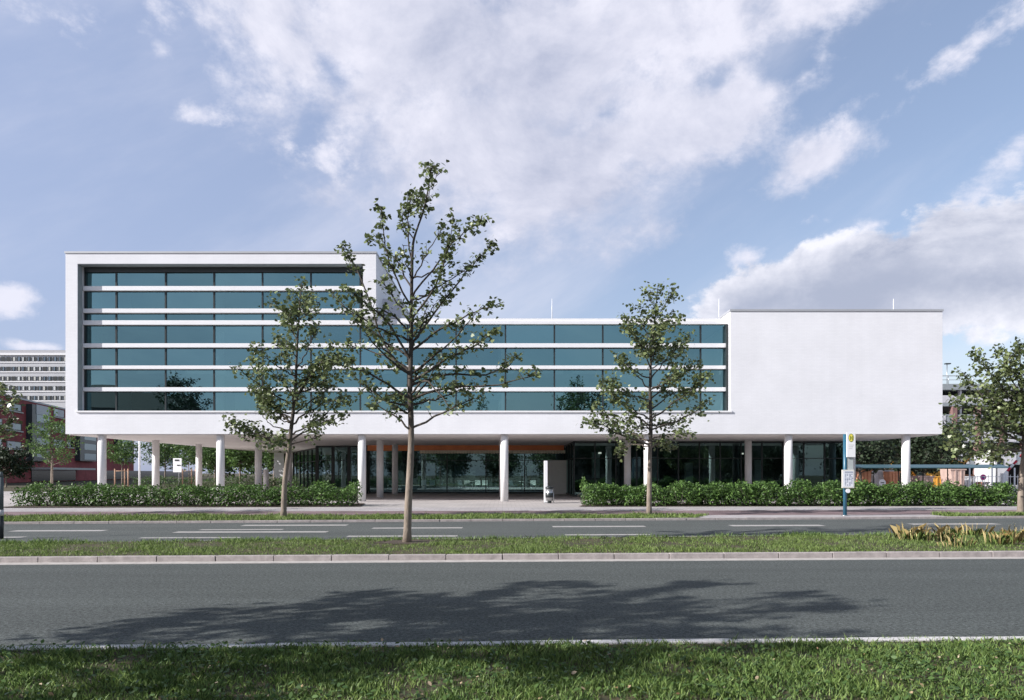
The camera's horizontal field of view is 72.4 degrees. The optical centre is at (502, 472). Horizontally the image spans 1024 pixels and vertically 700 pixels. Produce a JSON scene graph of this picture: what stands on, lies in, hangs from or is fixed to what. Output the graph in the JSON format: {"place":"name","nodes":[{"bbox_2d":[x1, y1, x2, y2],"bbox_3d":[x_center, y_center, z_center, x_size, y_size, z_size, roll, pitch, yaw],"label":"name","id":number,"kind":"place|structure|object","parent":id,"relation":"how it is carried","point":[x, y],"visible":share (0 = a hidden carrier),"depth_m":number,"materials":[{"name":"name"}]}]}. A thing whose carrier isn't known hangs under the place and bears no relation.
{"place":"outdoors","nodes":[
{"label":"outdoors","id":0,"kind":"place"},
{"bbox_2d":[0,350,64,407],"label":"slab block","id":1,"kind":"structure","parent":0,"point":[36,375],"depth_m":250.00,"materials":[{"name":"concrete"}]},
{"bbox_2d":[4,484,387,490],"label":"lawn","id":2,"kind":"structure","parent":0,"point":[9,487],"depth_m":75.35,"materials":[{"name":"green plant"}]},
{"bbox_2d":[0,443,40,487],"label":"round tree","id":3,"kind":"object","parent":2,"relation":"on","point":[15,468],"visible":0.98,"depth_m":69.76,"materials":[{"name":"green plant"}]},
{"bbox_2d":[21,406,84,491],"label":"young tree","id":4,"kind":"object","parent":2,"relation":"on","point":[47,438],"visible":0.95,"depth_m":45.83,"materials":[{"name":"green plant"}]},
{"bbox_2d":[97,439,141,488],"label":"staked tree","id":5,"kind":"object","parent":2,"relation":"on","point":[126,455],"visible":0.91,"depth_m":57.73,"materials":[{"name":"green plant"}]},
{"bbox_2d":[141,441,187,483],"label":"garden tree","id":6,"kind":"object","parent":2,"relation":"on","point":[165,451],"visible":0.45,"depth_m":94.27,"materials":[{"name":"green plant"}]},
{"bbox_2d":[170,444,207,484],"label":"staked tree","id":7,"kind":"object","parent":2,"relation":"on","point":[184,448],"visible":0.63,"depth_m":59.66,"materials":[{"name":"green plant"}]},
{"bbox_2d":[132,474,328,488],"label":"garden hedge","id":8,"kind":"object","parent":2,"relation":"on","point":[239,480],"visible":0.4,"depth_m":62.76,"materials":[{"name":"green plant"}]},
{"bbox_2d":[213,448,264,485],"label":"garden tree","id":9,"kind":"object","parent":2,"relation":"on","point":[232,459],"visible":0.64,"depth_m":65.39,"materials":[{"name":"green plant"}]},
{"bbox_2d":[6,516,699,521],"bbox_3d":[-26.700,1.555,21.645,66.765,0.120,3.538,0,0,-2],"label":"grass strip bed","id":10,"kind":"object","parent":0,"point":[252,519],"visible":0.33,"depth_m":22.39,"materials":[{"name":"green plant"}]},
{"bbox_2d":[222,276,360,516],"bbox_3d":[-6.985,-2.489,23.190,4.645,7.985,3.012,0,0,0],"label":"street tree","id":11,"kind":"object","parent":10,"relation":"on","point":[267,397],"visible":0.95,"depth_m":22.96,"materials":[{"name":"green plant"}]},
{"bbox_2d":[0,510,1023,521],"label":"grass strip","id":12,"kind":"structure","parent":10,"relation":"on","point":[201,516],"depth_m":22.95,"materials":[{"name":"green plant"}]},
{"bbox_2d":[580,278,719,515],"bbox_3d":[5.031,-2.629,24.249,5.233,8.260,3.248,0,0,0],"label":"street tree","id":13,"kind":"object","parent":10,"relation":"on","point":[655,345],"visible":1,"depth_m":24.20,"materials":[{"name":"green plant"}]},
{"bbox_2d":[1,510,1016,517],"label":"cycle path","id":14,"kind":"structure","parent":0,"point":[814,512],"depth_m":26.24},
{"bbox_2d":[0,356,25,442],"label":"street tree","id":15,"kind":"object","parent":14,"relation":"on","point":[9,421],"visible":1,"depth_m":23.29,"materials":[{"name":"green plant"}]},
{"bbox_2d":[4,485,1016,507],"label":"forecourt","id":16,"kind":"structure","parent":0,"point":[445,500],"depth_m":36.28,"materials":[{"name":"grey concrete"}]},
{"bbox_2d":[401,451,473,486],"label":"dark tree","id":17,"kind":"object","parent":16,"relation":"on","point":[428,456],"visible":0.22,"depth_m":71.29,"materials":[{"name":"green plant"}]},
{"bbox_2d":[443,451,516,486],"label":"dark tree","id":18,"kind":"object","parent":16,"relation":"on","point":[480,463],"visible":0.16,"depth_m":75.70,"materials":[{"name":"green plant"}]},
{"bbox_2d":[64,251,943,500],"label":"office building","id":19,"kind":"structure","parent":16,"relation":"on","point":[157,343],"depth_m":36.76,"materials":[{"name":"white paint"}]},
{"bbox_2d":[87,392,114,410],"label":"window","id":20,"kind":"structure","parent":19,"relation":"in","point":[96,401],"depth_m":36.80,"materials":[{"name":"teal glass"}]},
{"bbox_2d":[87,369,114,386],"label":"window","id":21,"kind":"structure","parent":19,"relation":"in","point":[95,377],"depth_m":36.80,"materials":[{"name":"teal glass"}]},
{"bbox_2d":[87,349,114,365],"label":"window","id":22,"kind":"structure","parent":19,"relation":"in","point":[95,357],"depth_m":36.80,"materials":[{"name":"teal glass"}]},
{"bbox_2d":[87,325,114,342],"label":"window","id":23,"kind":"structure","parent":19,"relation":"in","point":[95,333],"depth_m":36.80,"materials":[{"name":"teal glass"}]},
{"bbox_2d":[87,292,114,308],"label":"window","id":24,"kind":"structure","parent":19,"relation":"in","point":[95,300],"depth_m":36.80,"materials":[{"name":"teal glass"}]},
{"bbox_2d":[87,273,114,285],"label":"window","id":25,"kind":"structure","parent":19,"relation":"in","point":[93,279],"depth_m":36.81,"materials":[{"name":"teal glass"}]},
{"bbox_2d":[117,392,164,410],"bbox_3d":[-18.992,-3.787,36.801,2.591,1.153,0.003,0,0,0],"label":"window","id":26,"kind":"structure","parent":19,"relation":"in","point":[126,401],"depth_m":36.80,"materials":[{"name":"teal glass"}]},
{"bbox_2d":[117,369,164,386],"bbox_3d":[-18.992,-4.941,36.800,2.591,1.146,0.004,0,0,0],"label":"window","id":27,"kind":"structure","parent":19,"relation":"in","point":[125,377],"depth_m":36.80,"materials":[{"name":"teal glass"}]},
{"bbox_2d":[117,349,164,365],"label":"window","id":28,"kind":"structure","parent":19,"relation":"in","point":[125,357],"depth_m":36.81,"materials":[{"name":"teal glass"}]},
{"bbox_2d":[117,325,164,342],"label":"window","id":29,"kind":"structure","parent":19,"relation":"in","point":[125,333],"depth_m":36.80,"materials":[{"name":"teal glass"}]},
{"bbox_2d":[117,292,164,308],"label":"window","id":30,"kind":"structure","parent":19,"relation":"in","point":[125,300],"depth_m":36.81,"materials":[{"name":"teal glass"}]},
{"bbox_2d":[117,273,164,285],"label":"window","id":31,"kind":"structure","parent":19,"relation":"in","point":[123,279],"depth_m":36.80,"materials":[{"name":"teal glass"}]},
{"bbox_2d":[167,392,212,410],"bbox_3d":[-16.423,-3.787,36.804,2.539,1.153,0.007,0,0,0],"label":"window","id":32,"kind":"structure","parent":19,"relation":"in","point":[176,401],"depth_m":36.81,"materials":[{"name":"teal glass"}]},
{"bbox_2d":[167,369,212,386],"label":"window","id":33,"kind":"structure","parent":19,"relation":"in","point":[175,377],"depth_m":36.79,"materials":[{"name":"teal glass"}]},
{"bbox_2d":[167,349,212,365],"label":"window","id":34,"kind":"structure","parent":19,"relation":"in","point":[175,357],"depth_m":36.81,"materials":[{"name":"teal glass"}]},
{"bbox_2d":[167,325,212,342],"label":"window","id":35,"kind":"structure","parent":19,"relation":"in","point":[175,333],"depth_m":36.80,"materials":[{"name":"teal glass"}]},
{"bbox_2d":[167,292,212,308],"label":"window","id":36,"kind":"structure","parent":19,"relation":"in","point":[175,300],"depth_m":36.80,"materials":[{"name":"teal glass"}]},
{"bbox_2d":[167,273,212,285],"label":"window","id":37,"kind":"structure","parent":19,"relation":"in","point":[173,279],"depth_m":36.81,"materials":[{"name":"teal glass"}]},
{"bbox_2d":[215,392,259,410],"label":"window","id":38,"kind":"structure","parent":19,"relation":"in","point":[224,401],"depth_m":36.81,"materials":[{"name":"teal glass"}]},
{"bbox_2d":[215,369,261,386],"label":"window","id":39,"kind":"structure","parent":19,"relation":"in","point":[223,377],"depth_m":36.79,"materials":[{"name":"teal glass"}]},
{"bbox_2d":[215,349,261,365],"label":"window","id":40,"kind":"structure","parent":19,"relation":"in","point":[223,357],"depth_m":36.81,"materials":[{"name":"teal glass"}]},
{"bbox_2d":[215,325,261,342],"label":"window","id":41,"kind":"structure","parent":19,"relation":"in","point":[223,333],"depth_m":36.80,"materials":[{"name":"teal glass"}]},
{"bbox_2d":[215,292,261,308],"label":"window","id":42,"kind":"structure","parent":19,"relation":"in","point":[223,300],"depth_m":36.80,"materials":[{"name":"teal glass"}]},
{"bbox_2d":[215,273,261,285],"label":"window","id":43,"kind":"structure","parent":19,"relation":"in","point":[221,279],"depth_m":36.80,"materials":[{"name":"teal glass"}]},
{"bbox_2d":[263,349,309,365],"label":"window","id":44,"kind":"structure","parent":19,"relation":"in","point":[269,352],"depth_m":36.80,"materials":[{"name":"teal glass"}]},
{"bbox_2d":[263,325,309,342],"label":"window","id":45,"kind":"structure","parent":19,"relation":"in","point":[267,329],"depth_m":36.80,"materials":[{"name":"teal glass"}]},
{"bbox_2d":[263,273,309,285],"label":"window","id":46,"kind":"structure","parent":19,"relation":"in","point":[269,279],"depth_m":36.80,"materials":[{"name":"teal glass"}]},
{"bbox_2d":[312,392,358,410],"bbox_3d":[-8.769,-3.787,36.793,2.591,1.153,0.008,0,0,0],"label":"window","id":47,"kind":"structure","parent":19,"relation":"in","point":[355,406],"depth_m":36.80,"materials":[{"name":"teal glass"}]},
{"bbox_2d":[312,325,358,342],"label":"window","id":48,"kind":"structure","parent":19,"relation":"in","point":[339,332],"depth_m":36.80,"materials":[{"name":"teal glass"}]},
{"bbox_2d":[312,292,358,308],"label":"window","id":49,"kind":"structure","parent":19,"relation":"in","point":[330,300],"depth_m":36.80,"materials":[{"name":"teal glass"}]},
{"bbox_2d":[312,273,358,285],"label":"window","id":50,"kind":"structure","parent":19,"relation":"in","point":[318,279],"depth_m":36.81,"materials":[{"name":"teal glass"}]},
{"bbox_2d":[361,369,406,386],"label":"window","id":51,"kind":"structure","parent":19,"relation":"in","point":[400,379],"depth_m":36.80,"materials":[{"name":"teal glass"}]},
{"bbox_2d":[361,349,406,365],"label":"window","id":52,"kind":"structure","parent":19,"relation":"in","point":[368,358],"depth_m":36.80,"materials":[{"name":"teal glass"}]},
{"bbox_2d":[408,325,454,342],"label":"window","id":53,"kind":"structure","parent":19,"relation":"in","point":[442,337],"depth_m":36.81,"materials":[{"name":"teal glass"}]},
{"bbox_2d":[413,392,454,410],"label":"window","id":54,"kind":"structure","parent":19,"relation":"in","point":[435,406],"depth_m":36.80,"materials":[{"name":"teal glass"}]},
{"bbox_2d":[413,349,454,365],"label":"window","id":55,"kind":"structure","parent":19,"relation":"in","point":[417,353],"depth_m":36.80,"materials":[{"name":"teal glass"}]},
{"bbox_2d":[457,392,504,410],"bbox_3d":[-1.140,-3.787,36.802,2.591,1.153,0.003,0,0,0],"label":"window","id":56,"kind":"structure","parent":19,"relation":"in","point":[496,402],"depth_m":36.80,"materials":[{"name":"teal glass"}]},
{"bbox_2d":[457,369,504,386],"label":"window","id":57,"kind":"structure","parent":19,"relation":"in","point":[493,380],"depth_m":36.80,"materials":[{"name":"teal glass"}]},
{"bbox_2d":[457,349,504,365],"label":"window","id":58,"kind":"structure","parent":19,"relation":"in","point":[485,358],"depth_m":36.81,"materials":[{"name":"teal glass"}]},
{"bbox_2d":[457,325,504,342],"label":"window","id":59,"kind":"structure","parent":19,"relation":"in","point":[465,338],"depth_m":36.80,"materials":[{"name":"teal glass"}]},
{"bbox_2d":[506,392,553,410],"bbox_3d":[1.442,-3.787,36.794,2.565,1.153,0.011,0,0,0],"label":"window","id":60,"kind":"structure","parent":19,"relation":"in","point":[515,401],"depth_m":36.80,"materials":[{"name":"teal glass"}]},
{"bbox_2d":[506,369,553,386],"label":"window","id":61,"kind":"structure","parent":19,"relation":"in","point":[547,376],"depth_m":36.80,"materials":[{"name":"teal glass"}]},
{"bbox_2d":[506,349,553,365],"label":"window","id":62,"kind":"structure","parent":19,"relation":"in","point":[537,357],"depth_m":36.80,"materials":[{"name":"teal glass"}]},
{"bbox_2d":[506,325,553,342],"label":"window","id":63,"kind":"structure","parent":19,"relation":"in","point":[514,333],"depth_m":36.80,"materials":[{"name":"teal glass"}]},
{"bbox_2d":[555,392,601,410],"bbox_3d":[3.998,-3.787,36.792,2.539,1.153,0.008,0,0,0],"label":"window","id":64,"kind":"structure","parent":19,"relation":"in","point":[564,401],"depth_m":36.79,"materials":[{"name":"teal glass"}]},
{"bbox_2d":[555,369,601,386],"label":"window","id":65,"kind":"structure","parent":19,"relation":"in","point":[563,377],"depth_m":36.81,"materials":[{"name":"teal glass"}]},
{"bbox_2d":[555,349,601,365],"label":"window","id":66,"kind":"structure","parent":19,"relation":"in","point":[563,357],"depth_m":36.80,"materials":[{"name":"teal glass"}]},
{"bbox_2d":[555,325,601,342],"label":"window","id":67,"kind":"structure","parent":19,"relation":"in","point":[563,333],"depth_m":36.80,"materials":[{"name":"teal glass"}]},
{"bbox_2d":[604,369,648,386],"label":"window","id":68,"kind":"structure","parent":19,"relation":"in","point":[630,379],"depth_m":36.80,"materials":[{"name":"teal glass"}]},
{"bbox_2d":[604,349,649,365],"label":"window","id":69,"kind":"structure","parent":19,"relation":"in","point":[609,358],"depth_m":36.80,"materials":[{"name":"teal glass"}]},
{"bbox_2d":[604,325,649,342],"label":"window","id":70,"kind":"structure","parent":19,"relation":"in","point":[612,334],"depth_m":36.81,"materials":[{"name":"teal glass"}]},
{"bbox_2d":[652,392,699,410],"bbox_3d":[9.110,-3.787,36.801,2.591,1.153,0.003,0,0,0],"label":"window","id":71,"kind":"structure","parent":19,"relation":"in","point":[662,406],"depth_m":36.80,"materials":[{"name":"teal glass"}]},
{"bbox_2d":[652,369,699,386],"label":"window","id":72,"kind":"structure","parent":19,"relation":"in","point":[657,378],"depth_m":36.81,"materials":[{"name":"teal glass"}]},
{"bbox_2d":[652,349,699,365],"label":"window","id":73,"kind":"structure","parent":19,"relation":"in","point":[693,354],"depth_m":36.80,"materials":[{"name":"teal glass"}]},
{"bbox_2d":[655,325,699,342],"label":"window","id":74,"kind":"structure","parent":19,"relation":"in","point":[685,328],"depth_m":36.80,"materials":[{"name":"teal glass"}]},
{"bbox_2d":[701,392,723,410],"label":"window","id":75,"kind":"structure","parent":19,"relation":"in","point":[718,405],"depth_m":36.81,"materials":[{"name":"teal glass"}]},
{"bbox_2d":[701,325,723,342],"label":"window","id":76,"kind":"structure","parent":19,"relation":"in","point":[709,333],"depth_m":36.80,"materials":[{"name":"teal glass"}]},
{"bbox_2d":[701,349,724,365],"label":"window","id":77,"kind":"structure","parent":19,"relation":"in","point":[710,357],"depth_m":36.80,"materials":[{"name":"teal glass"}]},
{"bbox_2d":[6,503,1001,506],"bbox_3d":[0.739,1.460,31.997,44.591,0.001,3.599,0,0,-2],"label":"planting bed","id":78,"kind":"object","parent":16,"relation":"on","point":[216,505],"visible":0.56,"depth_m":31.21,"materials":[{"name":"soil"}]},
{"bbox_2d":[8,479,362,506],"bbox_3d":[-14.016,0.935,31.313,15.414,1.310,2.315,0,0,-2],"label":"hedge","id":79,"kind":"object","parent":78,"relation":"on","point":[201,496],"visible":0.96,"depth_m":30.85,"materials":[{"name":"green plant"}]},
{"bbox_2d":[579,477,1017,505],"bbox_3d":[13.352,0.874,31.678,19.958,1.434,2.182,0,0,0],"label":"hedge","id":80,"kind":"object","parent":78,"relation":"on","point":[921,493],"visible":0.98,"depth_m":31.26,"materials":[{"name":"green plant"}]},
{"bbox_2d":[487,451,565,486],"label":"dark tree","id":81,"kind":"object","parent":16,"relation":"on","point":[542,456],"visible":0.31,"depth_m":71.19,"materials":[{"name":"green plant"}]},
{"bbox_2d":[855,439,900,480],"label":"dark tree","id":82,"kind":"object","parent":16,"relation":"on","point":[869,452],"visible":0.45,"depth_m":54.67,"materials":[{"name":"green plant"}]},
{"bbox_2d":[890,429,963,475],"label":"dark tree","id":83,"kind":"object","parent":16,"relation":"on","point":[926,456],"visible":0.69,"depth_m":58.92,"materials":[{"name":"green plant"}]},
{"bbox_2d":[855,465,1008,484],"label":"bicycle shelter","id":84,"kind":"object","parent":16,"relation":"on","point":[929,466],"visible":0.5,"depth_m":49.24,"materials":[{"name":"metal"}]},
{"bbox_2d":[974,453,1007,481],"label":"site cabin","id":85,"kind":"object","parent":16,"relation":"on","point":[981,471],"visible":0.32,"depth_m":56.87,"materials":[{"name":"white metal"}]},
{"bbox_2d":[4,507,1016,511],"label":"footway","id":86,"kind":"structure","parent":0,"point":[472,509],"depth_m":28.34,"materials":[{"name":"grey concrete"}]},
{"bbox_2d":[4,473,1016,484],"bbox_3d":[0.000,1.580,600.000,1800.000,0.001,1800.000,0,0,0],"label":"ground","id":87,"kind":"structure","parent":0,"point":[210,476],"depth_m":126.41,"materials":[{"name":"grey concrete"}]},
{"bbox_2d":[0,395,194,482],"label":"brick office","id":88,"kind":"structure","parent":87,"relation":"on","point":[82,465],"depth_m":125.98,"materials":[{"name":"brick"}]},
{"bbox_2d":[387,451,543,483],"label":"building","id":89,"kind":"structure","parent":87,"relation":"on","point":[515,476],"depth_m":95.00,"materials":[{"name":"black"}]},
{"bbox_2d":[0,551,1023,562],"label":"median kerb","id":90,"kind":"structure","parent":87,"relation":"on","point":[368,557],"depth_m":12.44,"materials":[{"name":"concrete"}]},
{"bbox_2d":[0,636,1023,649],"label":"kerb","id":91,"kind":"structure","parent":87,"relation":"on","point":[674,641],"depth_m":6.00,"materials":[{"name":"grey concrete"}]},
{"bbox_2d":[4,516,1023,523],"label":"footway kerb","id":92,"kind":"structure","parent":87,"relation":"on","point":[465,520],"depth_m":22.38,"materials":[{"name":"concrete"}]},
{"bbox_2d":[884,363,1023,483],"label":"car park","id":93,"kind":"structure","parent":87,"relation":"on","point":[946,407],"depth_m":85.00,"materials":[{"name":"grey"}]},
{"bbox_2d":[0,559,1023,645],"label":"road","id":94,"kind":"structure","parent":0,"point":[155,604],"depth_m":8.43,"materials":[{"name":"grey asphalt"}]},
{"bbox_2d":[0,557,1023,564],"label":"gutter","id":95,"kind":"object","parent":94,"relation":"on","point":[414,561],"visible":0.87,"depth_m":12.32,"materials":[{"name":"grey concrete"}]},
{"bbox_2d":[0,518,1023,541],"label":"road","id":96,"kind":"structure","parent":0,"point":[138,532],"depth_m":19.46,"materials":[{"name":"grey asphalt"}]},
{"bbox_2d":[4,523,993,537],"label":"road markings","id":97,"kind":"object","parent":96,"relation":"on","point":[402,528],"visible":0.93,"depth_m":18.74,"materials":[{"name":"paint"}]},
{"bbox_2d":[0,632,1023,699],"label":"verge","id":98,"kind":"structure","parent":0,"point":[406,686],"depth_m":5.11,"materials":[{"name":"green plant"}]},
{"bbox_2d":[0,638,1020,699],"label":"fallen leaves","id":99,"kind":"object","parent":98,"relation":"on","point":[429,682],"visible":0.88,"depth_m":4.95,"materials":[{"name":"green plant"}]},
{"bbox_2d":[0,638,1023,699],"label":"clover","id":100,"kind":"object","parent":98,"relation":"on","point":[893,656],"visible":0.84,"depth_m":5.06,"materials":[{"name":"green plant"}]},
{"bbox_2d":[0,535,1023,559],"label":"median","id":101,"kind":"object","parent":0,"point":[394,551],"visible":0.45,"depth_m":13.86,"materials":[{"name":"green plant"}]},
{"bbox_2d":[367,540,439,543],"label":"tree pit soil","id":102,"kind":"object","parent":101,"relation":"on","point":[401,542],"visible":0.78,"depth_m":14.78,"materials":[{"name":"brown soil"}]},
{"bbox_2d":[322,159,542,541],"bbox_3d":[-1.560,-2.699,14.825,4.369,8.385,2.797,0,0,-12],"label":"street tree","id":103,"kind":"object","parent":102,"relation":"on","point":[453,385],"visible":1,"depth_m":14.60,"materials":[{"name":"green plant"}]},
{"bbox_2d":[0,529,1020,543],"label":"median grass edge","id":104,"kind":"object","parent":101,"relation":"on","point":[392,537],"visible":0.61,"depth_m":15.30,"materials":[{"name":"green plant"}]},
{"bbox_2d":[0,532,1023,556],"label":"median grass","id":105,"kind":"structure","parent":101,"relation":"on","point":[447,542],"depth_m":13.74,"materials":[{"name":"green plant"}]},
{"bbox_2d":[974,530,1023,545],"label":"dry grass tuft","id":106,"kind":"object","parent":101,"relation":"on","point":[1003,539],"visible":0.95,"depth_m":14.15,"materials":[{"name":"plant"}]},
{"bbox_2d":[0,0,1023,472],"label":"sky","id":107,"kind":"structure","parent":0,"point":[741,154],"materials":[{"name":"blue"}]},
{"bbox_2d":[700,515,938,517],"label":"bus stop platform","id":108,"kind":"structure","parent":0,"point":[725,516],"depth_m":23.84,"materials":[{"name":"grey concrete"}]},
{"bbox_2d":[841,433,855,515],"bbox_3d":[11.948,0.052,24.256,0.468,2.876,0.248,0,0,0],"label":"bus stop sign","id":109,"kind":"object","parent":108,"relation":"on","point":[849,446],"visible":1,"depth_m":24.15,"materials":[{"name":"white metal"}]},
{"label":"grass strip bed","id":110,"kind":"structure","parent":0,"visible":0},
{"bbox_2d":[938,336,1023,511],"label":"street tree","id":111,"kind":"object","parent":110,"relation":"on","point":[994,418],"visible":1,"depth_m":24.60,"materials":[{"name":"green plant"}]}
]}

